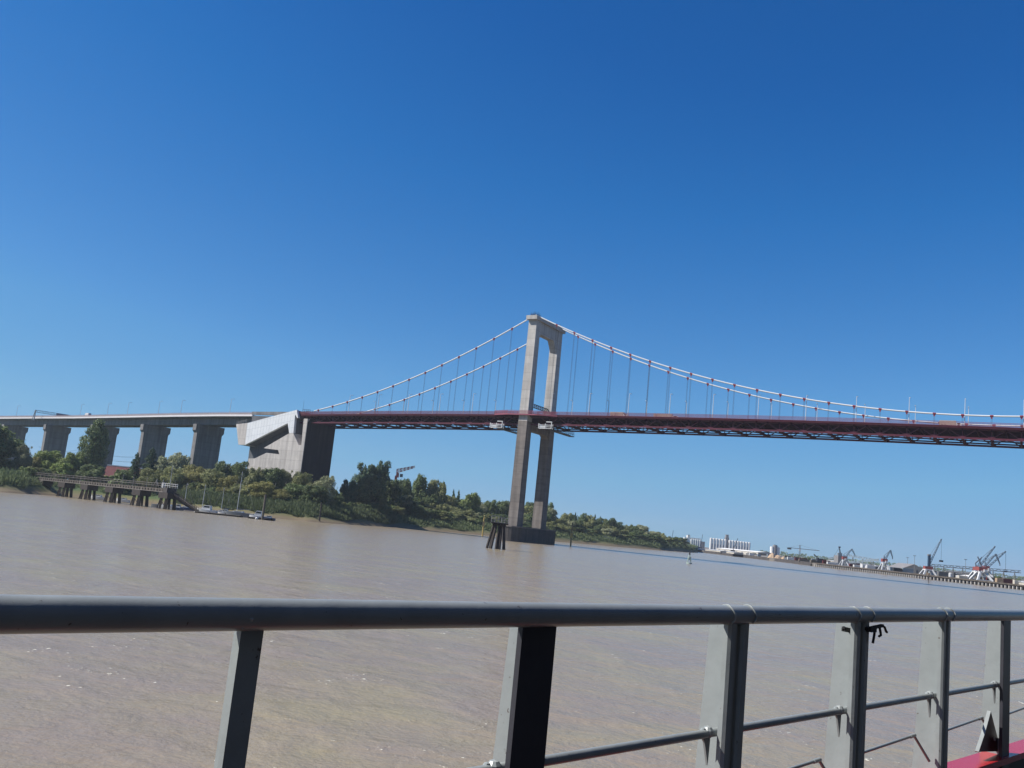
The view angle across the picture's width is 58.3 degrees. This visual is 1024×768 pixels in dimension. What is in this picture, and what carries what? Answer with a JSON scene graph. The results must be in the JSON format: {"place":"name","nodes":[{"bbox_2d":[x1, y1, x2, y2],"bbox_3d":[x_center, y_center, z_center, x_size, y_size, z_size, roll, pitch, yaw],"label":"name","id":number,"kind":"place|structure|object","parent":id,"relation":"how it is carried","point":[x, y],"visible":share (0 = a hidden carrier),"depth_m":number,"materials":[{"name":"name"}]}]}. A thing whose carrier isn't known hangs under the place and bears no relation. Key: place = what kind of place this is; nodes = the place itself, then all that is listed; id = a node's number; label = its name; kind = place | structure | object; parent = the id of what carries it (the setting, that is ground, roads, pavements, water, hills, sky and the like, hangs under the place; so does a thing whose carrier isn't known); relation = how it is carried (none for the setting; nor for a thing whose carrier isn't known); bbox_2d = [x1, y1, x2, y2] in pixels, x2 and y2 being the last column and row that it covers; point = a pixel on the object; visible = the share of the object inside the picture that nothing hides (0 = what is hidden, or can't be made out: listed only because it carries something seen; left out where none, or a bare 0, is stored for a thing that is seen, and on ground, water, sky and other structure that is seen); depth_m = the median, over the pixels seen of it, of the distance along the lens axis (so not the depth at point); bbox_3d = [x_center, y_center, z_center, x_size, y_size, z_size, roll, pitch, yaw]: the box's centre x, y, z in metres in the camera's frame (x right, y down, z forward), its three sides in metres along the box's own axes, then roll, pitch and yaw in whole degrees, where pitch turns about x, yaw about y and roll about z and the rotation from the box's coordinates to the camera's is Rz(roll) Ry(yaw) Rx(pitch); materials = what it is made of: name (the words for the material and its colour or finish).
{"place":"outdoors","nodes":[
{"label":"outdoors","id":0,"kind":"place"},
{"bbox_2d":[0,480,697,552],"bbox_3d":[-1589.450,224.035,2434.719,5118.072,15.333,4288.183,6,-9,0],"label":"riverbank ground","id":1,"kind":"structure","parent":0,"point":[37,489],"depth_m":443.84,"materials":[{"name":"soil"}]},
{"bbox_2d":[0,424,25,470],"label":"tree","id":2,"kind":"object","parent":1,"relation":"on","point":[8,445],"visible":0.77,"depth_m":444.98,"materials":[{"name":"green plant"}]},
{"bbox_2d":[0,466,30,488],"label":"reeds","id":3,"kind":"object","parent":1,"relation":"on","point":[16,478],"visible":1,"depth_m":385.65,"materials":[{"name":"green plant"}]},
{"bbox_2d":[10,443,32,470],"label":"tree","id":4,"kind":"object","parent":1,"relation":"on","point":[24,454],"visible":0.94,"depth_m":440.32,"materials":[{"name":"green plant"}]},
{"bbox_2d":[19,466,37,476],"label":"bush","id":5,"kind":"object","parent":1,"relation":"on","point":[32,470],"visible":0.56,"depth_m":423.36,"materials":[{"name":"green plant"}]},
{"bbox_2d":[22,456,41,467],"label":"tree","id":6,"kind":"object","parent":1,"relation":"on","point":[36,461],"visible":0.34,"depth_m":465.07,"materials":[{"name":"green plant"}]},
{"bbox_2d":[27,466,44,476],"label":"bush","id":7,"kind":"object","parent":1,"relation":"on","point":[40,471],"visible":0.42,"depth_m":435.26,"materials":[{"name":"green plant"}]},
{"bbox_2d":[32,450,62,468],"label":"tree","id":8,"kind":"object","parent":1,"relation":"on","point":[48,458],"visible":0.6,"depth_m":477.94,"materials":[{"name":"green plant"}]},
{"bbox_2d":[49,463,73,478],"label":"tree","id":9,"kind":"object","parent":1,"relation":"on","point":[64,467],"visible":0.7,"depth_m":463.14,"materials":[{"name":"green plant"}]},
{"bbox_2d":[56,452,84,478],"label":"tree","id":10,"kind":"object","parent":1,"relation":"on","point":[76,461],"visible":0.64,"depth_m":475.47,"materials":[{"name":"green plant"}]},
{"bbox_2d":[74,464,105,482],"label":"tree","id":11,"kind":"object","parent":1,"relation":"on","point":[88,472],"visible":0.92,"depth_m":462.77,"materials":[{"name":"green plant"}]},
{"bbox_2d":[27,474,158,496],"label":"reeds","id":12,"kind":"object","parent":1,"relation":"on","point":[35,481],"visible":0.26,"depth_m":444.79,"materials":[{"name":"green plant"}]},
{"bbox_2d":[76,419,111,474],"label":"tree","id":13,"kind":"object","parent":1,"relation":"on","point":[94,454],"visible":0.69,"depth_m":483.88,"materials":[{"name":"green plant"}]},
{"bbox_2d":[108,469,134,490],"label":"tree","id":14,"kind":"object","parent":1,"relation":"on","point":[118,473],"visible":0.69,"depth_m":454.35,"materials":[{"name":"green plant"}]},
{"bbox_2d":[104,464,141,476],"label":"shed","id":15,"kind":"structure","parent":1,"relation":"on","point":[110,470],"depth_m":558.52,"materials":[{"name":"red paint"}]},
{"bbox_2d":[0,412,254,484],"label":"approach viaduct","id":16,"kind":"object","parent":1,"relation":"on","point":[208,429],"visible":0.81,"depth_m":652.96,"materials":[{"name":"concrete"}]},
{"bbox_2d":[32,410,69,419],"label":"sign gantry","id":17,"kind":"object","parent":16,"relation":"on","point":[57,414],"visible":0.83,"depth_m":760.51,"materials":[{"name":"grey metal"}]},
{"bbox_2d":[127,452,143,486],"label":"tree","id":18,"kind":"object","parent":1,"relation":"on","point":[135,468],"visible":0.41,"depth_m":472.67,"materials":[{"name":"green plant"}]},
{"bbox_2d":[134,447,160,487],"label":"tree","id":19,"kind":"object","parent":1,"relation":"on","point":[150,460],"visible":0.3,"depth_m":479.68,"materials":[{"name":"green plant"}]},
{"bbox_2d":[135,467,166,491],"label":"tree","id":20,"kind":"object","parent":1,"relation":"on","point":[152,476],"visible":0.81,"depth_m":454.52,"materials":[{"name":"green plant"}]},
{"bbox_2d":[154,455,178,487],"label":"tree","id":21,"kind":"object","parent":1,"relation":"on","point":[164,462],"visible":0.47,"depth_m":498.10,"materials":[{"name":"green plant"}]},
{"bbox_2d":[159,465,187,487],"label":"tree","id":22,"kind":"object","parent":1,"relation":"on","point":[177,473],"visible":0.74,"depth_m":455.83,"materials":[{"name":"green plant"}]},
{"bbox_2d":[171,452,191,471],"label":"tree","id":23,"kind":"object","parent":1,"relation":"on","point":[180,459],"visible":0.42,"depth_m":503.81,"materials":[{"name":"green plant"}]},
{"bbox_2d":[177,464,206,484],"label":"tree","id":24,"kind":"object","parent":1,"relation":"on","point":[193,473],"visible":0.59,"depth_m":460.42,"materials":[{"name":"green plant"}]},
{"bbox_2d":[199,468,226,487],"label":"tree","id":25,"kind":"object","parent":1,"relation":"on","point":[210,477],"visible":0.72,"depth_m":454.98,"materials":[{"name":"green plant"}]},
{"bbox_2d":[213,460,234,485],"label":"tree","id":26,"kind":"object","parent":1,"relation":"on","point":[223,467],"visible":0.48,"depth_m":493.48,"materials":[{"name":"green plant"}]},
{"bbox_2d":[216,475,239,492],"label":"tree","id":27,"kind":"object","parent":1,"relation":"on","point":[228,481],"visible":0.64,"depth_m":444.97,"materials":[{"name":"green plant"}]},
{"bbox_2d":[228,483,245,494],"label":"tree","id":28,"kind":"object","parent":1,"relation":"on","point":[234,488],"visible":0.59,"depth_m":440.05,"materials":[{"name":"green plant"}]},
{"bbox_2d":[232,461,249,484],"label":"tree","id":29,"kind":"object","parent":1,"relation":"on","point":[239,468],"visible":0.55,"depth_m":495.38,"materials":[{"name":"green plant"}]},
{"bbox_2d":[240,487,253,495],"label":"tree","id":30,"kind":"object","parent":1,"relation":"on","point":[244,491],"visible":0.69,"depth_m":431.44,"materials":[{"name":"green plant"}]},
{"bbox_2d":[243,467,264,488],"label":"tree","id":31,"kind":"object","parent":1,"relation":"on","point":[253,476],"visible":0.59,"depth_m":463.36,"materials":[{"name":"green plant"}]},
{"bbox_2d":[244,481,274,496],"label":"tree","id":32,"kind":"object","parent":1,"relation":"on","point":[261,485],"visible":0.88,"depth_m":432.20,"materials":[{"name":"green plant"}]},
{"bbox_2d":[259,467,283,491],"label":"tree","id":33,"kind":"object","parent":1,"relation":"on","point":[272,475],"visible":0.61,"depth_m":468.12,"materials":[{"name":"green plant"}]},
{"bbox_2d":[268,489,289,500],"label":"tree","id":34,"kind":"object","parent":1,"relation":"on","point":[283,495],"visible":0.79,"depth_m":432.06,"materials":[{"name":"green plant"}]},
{"bbox_2d":[174,487,396,523],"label":"reeds","id":35,"kind":"object","parent":1,"relation":"on","point":[298,508],"visible":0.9,"depth_m":426.35,"materials":[{"name":"green plant"}]},
{"bbox_2d":[278,469,292,489],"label":"tree","id":36,"kind":"object","parent":1,"relation":"on","point":[286,476],"visible":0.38,"depth_m":471.27,"materials":[{"name":"green plant"}]},
{"bbox_2d":[236,404,335,487],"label":"anchorage","id":37,"kind":"object","parent":1,"relation":"on","point":[287,441],"visible":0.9,"depth_m":510.07,"materials":[{"name":"concrete"}]},
{"bbox_2d":[283,483,304,499],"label":"tree","id":38,"kind":"object","parent":1,"relation":"on","point":[294,489],"visible":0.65,"depth_m":444.14,"materials":[{"name":"green plant"}]},
{"bbox_2d":[291,473,313,489],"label":"tree","id":39,"kind":"object","parent":1,"relation":"on","point":[300,479],"visible":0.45,"depth_m":455.01,"materials":[{"name":"green plant"}]},
{"bbox_2d":[298,485,329,503],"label":"tree","id":40,"kind":"object","parent":1,"relation":"on","point":[309,493],"visible":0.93,"depth_m":440.34,"materials":[{"name":"green plant"}]},
{"bbox_2d":[311,475,336,502],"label":"tree","id":41,"kind":"object","parent":1,"relation":"on","point":[328,482],"visible":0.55,"depth_m":452.72,"materials":[{"name":"green plant"}]},
{"bbox_2d":[339,479,350,501],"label":"tree","id":42,"kind":"object","parent":1,"relation":"on","point":[344,485],"visible":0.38,"depth_m":513.79,"materials":[{"name":"green plant"}]},
{"bbox_2d":[344,480,358,503],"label":"tree","id":43,"kind":"object","parent":1,"relation":"on","point":[352,488],"visible":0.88,"depth_m":503.81,"materials":[{"name":"green plant"}]},
{"bbox_2d":[343,484,371,503],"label":"tree","id":44,"kind":"object","parent":1,"relation":"on","point":[364,492],"visible":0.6,"depth_m":508.85,"materials":[{"name":"green plant"}]},
{"bbox_2d":[349,462,375,500],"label":"tree","id":45,"kind":"object","parent":1,"relation":"on","point":[369,470],"visible":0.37,"depth_m":539.21,"materials":[{"name":"green plant"}]},
{"bbox_2d":[357,474,388,506],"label":"tree","id":46,"kind":"object","parent":1,"relation":"on","point":[379,488],"visible":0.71,"depth_m":518.61,"materials":[{"name":"green plant"}]},
{"bbox_2d":[373,460,391,493],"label":"tree","id":47,"kind":"object","parent":1,"relation":"on","point":[382,470],"visible":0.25,"depth_m":545.77,"materials":[{"name":"green plant"}]},
{"bbox_2d":[376,479,404,506],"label":"tree","id":48,"kind":"object","parent":1,"relation":"on","point":[395,488],"visible":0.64,"depth_m":537.78,"materials":[{"name":"green plant"}]},
{"bbox_2d":[392,506,405,515],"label":"tree","id":49,"kind":"object","parent":1,"relation":"on","point":[397,509],"visible":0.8,"depth_m":530.09,"materials":[{"name":"green plant"}]},
{"bbox_2d":[394,466,414,479],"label":"crane","id":50,"kind":"object","parent":1,"relation":"on","point":[400,470],"visible":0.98,"depth_m":636.39,"materials":[{"name":"grey metal"}]},
{"bbox_2d":[398,478,411,495],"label":"tree","id":51,"kind":"object","parent":1,"relation":"on","point":[407,486],"visible":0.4,"depth_m":569.12,"materials":[{"name":"green plant"}]},
{"bbox_2d":[400,495,412,507],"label":"tree","id":52,"kind":"object","parent":1,"relation":"on","point":[408,502],"visible":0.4,"depth_m":551.74,"materials":[{"name":"green plant"}]},
{"bbox_2d":[403,496,419,507],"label":"tree","id":53,"kind":"object","parent":1,"relation":"on","point":[415,500],"visible":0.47,"depth_m":554.12,"materials":[{"name":"green plant"}]},
{"bbox_2d":[407,505,427,517],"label":"tree","id":54,"kind":"object","parent":1,"relation":"on","point":[415,510],"visible":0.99,"depth_m":542.06,"materials":[{"name":"green plant"}]},
{"bbox_2d":[412,473,429,498],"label":"tree","id":55,"kind":"object","parent":1,"relation":"on","point":[419,483],"visible":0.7,"depth_m":601.39,"materials":[{"name":"green plant"}]},
{"bbox_2d":[421,493,439,507],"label":"tree","id":56,"kind":"object","parent":1,"relation":"on","point":[431,499],"visible":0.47,"depth_m":597.79,"materials":[{"name":"green plant"}]},
{"bbox_2d":[427,478,445,504],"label":"tree","id":57,"kind":"object","parent":1,"relation":"on","point":[435,489],"visible":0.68,"depth_m":605.15,"materials":[{"name":"green plant"}]},
{"bbox_2d":[435,503,449,511],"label":"tree","id":58,"kind":"object","parent":1,"relation":"on","point":[444,507],"visible":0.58,"depth_m":578.51,"materials":[{"name":"green plant"}]},
{"bbox_2d":[438,511,451,519],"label":"tree","id":59,"kind":"object","parent":1,"relation":"on","point":[445,515],"visible":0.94,"depth_m":561.40,"materials":[{"name":"green plant"}]},
{"bbox_2d":[446,495,460,508],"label":"tree","id":60,"kind":"object","parent":1,"relation":"on","point":[452,501],"visible":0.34,"depth_m":620.69,"materials":[{"name":"green plant"}]},
{"bbox_2d":[459,492,482,512],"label":"tree","id":61,"kind":"object","parent":1,"relation":"on","point":[471,499],"visible":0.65,"depth_m":630.58,"materials":[{"name":"green plant"}]},
{"bbox_2d":[483,500,498,513],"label":"tree","id":62,"kind":"object","parent":1,"relation":"on","point":[491,507],"visible":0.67,"depth_m":656.38,"materials":[{"name":"green plant"}]},
{"bbox_2d":[495,500,509,517],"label":"tree","id":63,"kind":"object","parent":1,"relation":"on","point":[503,507],"visible":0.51,"depth_m":666.24,"materials":[{"name":"green plant"}]},
{"bbox_2d":[524,505,532,515],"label":"tree","id":64,"kind":"object","parent":1,"relation":"on","point":[528,510],"visible":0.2,"depth_m":680.01,"materials":[{"name":"green plant"}]},
{"bbox_2d":[393,512,695,550],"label":"reeds","id":65,"kind":"object","parent":1,"relation":"on","point":[425,521],"visible":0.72,"depth_m":608.21,"materials":[{"name":"green plant"}]},
{"bbox_2d":[546,507,557,521],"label":"tree","id":66,"kind":"object","parent":1,"relation":"on","point":[553,513],"visible":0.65,"depth_m":696.22,"materials":[{"name":"green plant"}]},
{"bbox_2d":[555,517,567,525],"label":"tree","id":67,"kind":"object","parent":1,"relation":"on","point":[560,521],"visible":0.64,"depth_m":694.74,"materials":[{"name":"green plant"}]},
{"bbox_2d":[556,524,569,533],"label":"tree","id":68,"kind":"object","parent":1,"relation":"on","point":[565,528],"visible":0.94,"depth_m":679.00,"materials":[{"name":"green plant"}]},
{"bbox_2d":[572,519,585,532],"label":"tree","id":69,"kind":"object","parent":1,"relation":"on","point":[579,524],"visible":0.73,"depth_m":713.87,"materials":[{"name":"green plant"}]},
{"bbox_2d":[601,518,618,527],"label":"tree","id":70,"kind":"object","parent":1,"relation":"on","point":[613,521],"visible":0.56,"depth_m":779.59,"materials":[{"name":"green plant"}]},
{"bbox_2d":[636,524,650,533],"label":"tree","id":71,"kind":"object","parent":1,"relation":"on","point":[645,529],"visible":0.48,"depth_m":833.82,"materials":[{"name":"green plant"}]},
{"bbox_2d":[0,492,1023,767],"bbox_3d":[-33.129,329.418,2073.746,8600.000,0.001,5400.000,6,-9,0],"label":"water","id":72,"kind":"structure","parent":0,"point":[378,698],"depth_m":42.58,"materials":[{"name":"brown liquid"}]},
{"bbox_2d":[29,472,177,509],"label":"jetty","id":73,"kind":"object","parent":72,"relation":"in","point":[141,492],"visible":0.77,"depth_m":375.45,"materials":[{"name":"wood"}]},
{"bbox_2d":[170,489,198,510],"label":"gangway","id":74,"kind":"object","parent":73,"relation":"attached to","point":[183,501],"visible":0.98,"depth_m":346.19,"materials":[{"name":"grey metal"}]},
{"bbox_2d":[197,505,217,512],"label":"motor boat","id":75,"kind":"object","parent":72,"relation":"on","point":[206,508],"visible":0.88,"depth_m":346.17,"materials":[{"name":"white paint"}]},
{"bbox_2d":[195,511,242,516],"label":"pontoon","id":76,"kind":"object","parent":72,"relation":"on","point":[225,514],"visible":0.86,"depth_m":337.49,"materials":[{"name":"grey"}]},
{"bbox_2d":[224,472,254,517],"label":"sailing boat","id":77,"kind":"object","parent":72,"relation":"on","point":[241,513],"visible":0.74,"depth_m":344.18,"materials":[{"name":"white paint"}]},
{"bbox_2d":[486,515,508,549],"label":"pile dolphin","id":78,"kind":"object","parent":72,"relation":"in","point":[501,525],"visible":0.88,"depth_m":245.36},
{"bbox_2d":[299,312,1023,544],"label":"suspension bridge","id":79,"kind":"structure","parent":72,"relation":"on","point":[526,419],"depth_m":429.39,"materials":[{"name":"concrete"}]},
{"bbox_2d":[490,421,516,433],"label":"maintenance gantry","id":80,"kind":"object","parent":79,"relation":"hanging from","point":[496,426],"visible":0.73,"depth_m":443.53,"materials":[{"name":"metal"}]},
{"bbox_2d":[538,421,573,436],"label":"maintenance gantry","id":81,"kind":"object","parent":79,"relation":"hanging from","point":[551,428],"visible":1,"depth_m":435.08,"materials":[{"name":"metal"}]},
{"bbox_2d":[814,563,1023,589],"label":"quay","id":82,"kind":"structure","parent":72,"relation":"in","point":[904,574],"depth_m":609.83,"materials":[{"name":"concrete"}]},
{"bbox_2d":[839,549,854,565],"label":"harbour crane","id":83,"kind":"object","parent":82,"relation":"on","point":[843,557],"visible":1,"depth_m":711.75,"materials":[{"name":"white paint"}]},
{"bbox_2d":[878,550,892,570],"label":"harbour crane","id":84,"kind":"object","parent":82,"relation":"on","point":[884,561],"visible":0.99,"depth_m":660.52,"materials":[{"name":"white paint"}]},
{"bbox_2d":[969,554,999,581],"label":"harbour crane","id":85,"kind":"object","parent":82,"relation":"on","point":[983,570],"visible":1,"depth_m":583.60,"materials":[{"name":"white paint"}]},
{"bbox_2d":[947,711,1023,767],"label":"boat","id":86,"kind":"object","parent":72,"relation":"on","point":[987,744],"visible":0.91,"depth_m":4.27,"materials":[{"name":"red paint"}]},
{"bbox_2d":[0,594,1023,767],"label":"railing","id":87,"kind":"object","parent":86,"relation":"attached to","point":[521,731],"visible":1,"depth_m":2.09,"materials":[{"name":"grey metal"}]},
{"bbox_2d":[841,624,887,643],"bbox_3d":[1.265,0.884,3.249,0.264,0.067,0.060,11,-10,-30],"label":"hook clamp","id":88,"kind":"object","parent":87,"relation":"hanging from","point":[873,628],"visible":1,"depth_m":3.24,"materials":[{"name":"black metal"}]},
{"bbox_2d":[0,0,1023,577],"label":"sky","id":89,"kind":"structure","parent":0,"point":[259,205],"materials":[{"name":"blue"}]},
{"bbox_2d":[833,546,847,564],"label":"hopper building","id":90,"kind":"structure","parent":0,"point":[838,558],"depth_m":733.26,"materials":[{"name":"metal"}]},
{"bbox_2d":[702,547,1023,589],"bbox_3d":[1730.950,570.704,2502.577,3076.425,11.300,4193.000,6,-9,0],"label":"harbour ground","id":91,"kind":"structure","parent":0,"point":[773,559],"depth_m":614.62,"materials":[{"name":"grey concrete"}]},
{"bbox_2d":[684,535,704,548],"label":"grain terminal","id":92,"kind":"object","parent":91,"relation":"on","point":[697,542],"visible":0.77,"depth_m":1730.97,"materials":[{"name":"white concrete"}]},
{"bbox_2d":[709,535,750,549],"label":"silo row","id":93,"kind":"object","parent":91,"relation":"on","point":[725,542],"visible":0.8,"depth_m":1630.23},
{"bbox_2d":[717,548,770,554],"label":"shed","id":94,"kind":"structure","parent":91,"relation":"on","point":[741,551],"depth_m":1156.49,"materials":[{"name":"white metal"}]},
{"bbox_2d":[698,550,810,565],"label":"harbour wall","id":95,"kind":"structure","parent":91,"relation":"on","point":[766,558],"depth_m":920.22,"materials":[{"name":"concrete"}]},
{"bbox_2d":[770,545,779,555],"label":"storage silos","id":96,"kind":"object","parent":91,"relation":"on","point":[775,550],"visible":0.64,"depth_m":1184.28,"materials":[{"name":"white concrete"}]},
{"bbox_2d":[760,550,1023,579],"bbox_3d":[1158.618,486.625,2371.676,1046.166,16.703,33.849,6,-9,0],"label":"woods","id":97,"kind":"object","parent":91,"relation":"on","point":[875,563],"visible":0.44,"depth_m":2367.16,"materials":[{"name":"green plant"}]},
{"bbox_2d":[889,563,923,573],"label":"hangar","id":98,"kind":"structure","parent":91,"relation":"on","point":[906,565],"depth_m":663.77,"materials":[{"name":"white metal"}]},
{"bbox_2d":[919,539,942,575],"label":"mobile crane","id":99,"kind":"object","parent":91,"relation":"on","point":[928,567],"visible":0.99,"depth_m":625.00,"materials":[{"name":"white paint"}]},
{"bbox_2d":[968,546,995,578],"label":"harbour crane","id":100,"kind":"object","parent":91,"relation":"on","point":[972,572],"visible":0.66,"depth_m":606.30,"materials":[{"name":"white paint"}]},
{"bbox_2d":[981,551,1006,576],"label":"harbour crane","id":101,"kind":"object","parent":91,"relation":"on","point":[990,564],"visible":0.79,"depth_m":597.79,"materials":[{"name":"white paint"}]},
{"bbox_2d":[931,564,1020,579],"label":"buildings","id":102,"kind":"structure","parent":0,"point":[953,567],"depth_m":680.17,"materials":[{"name":"metal"}]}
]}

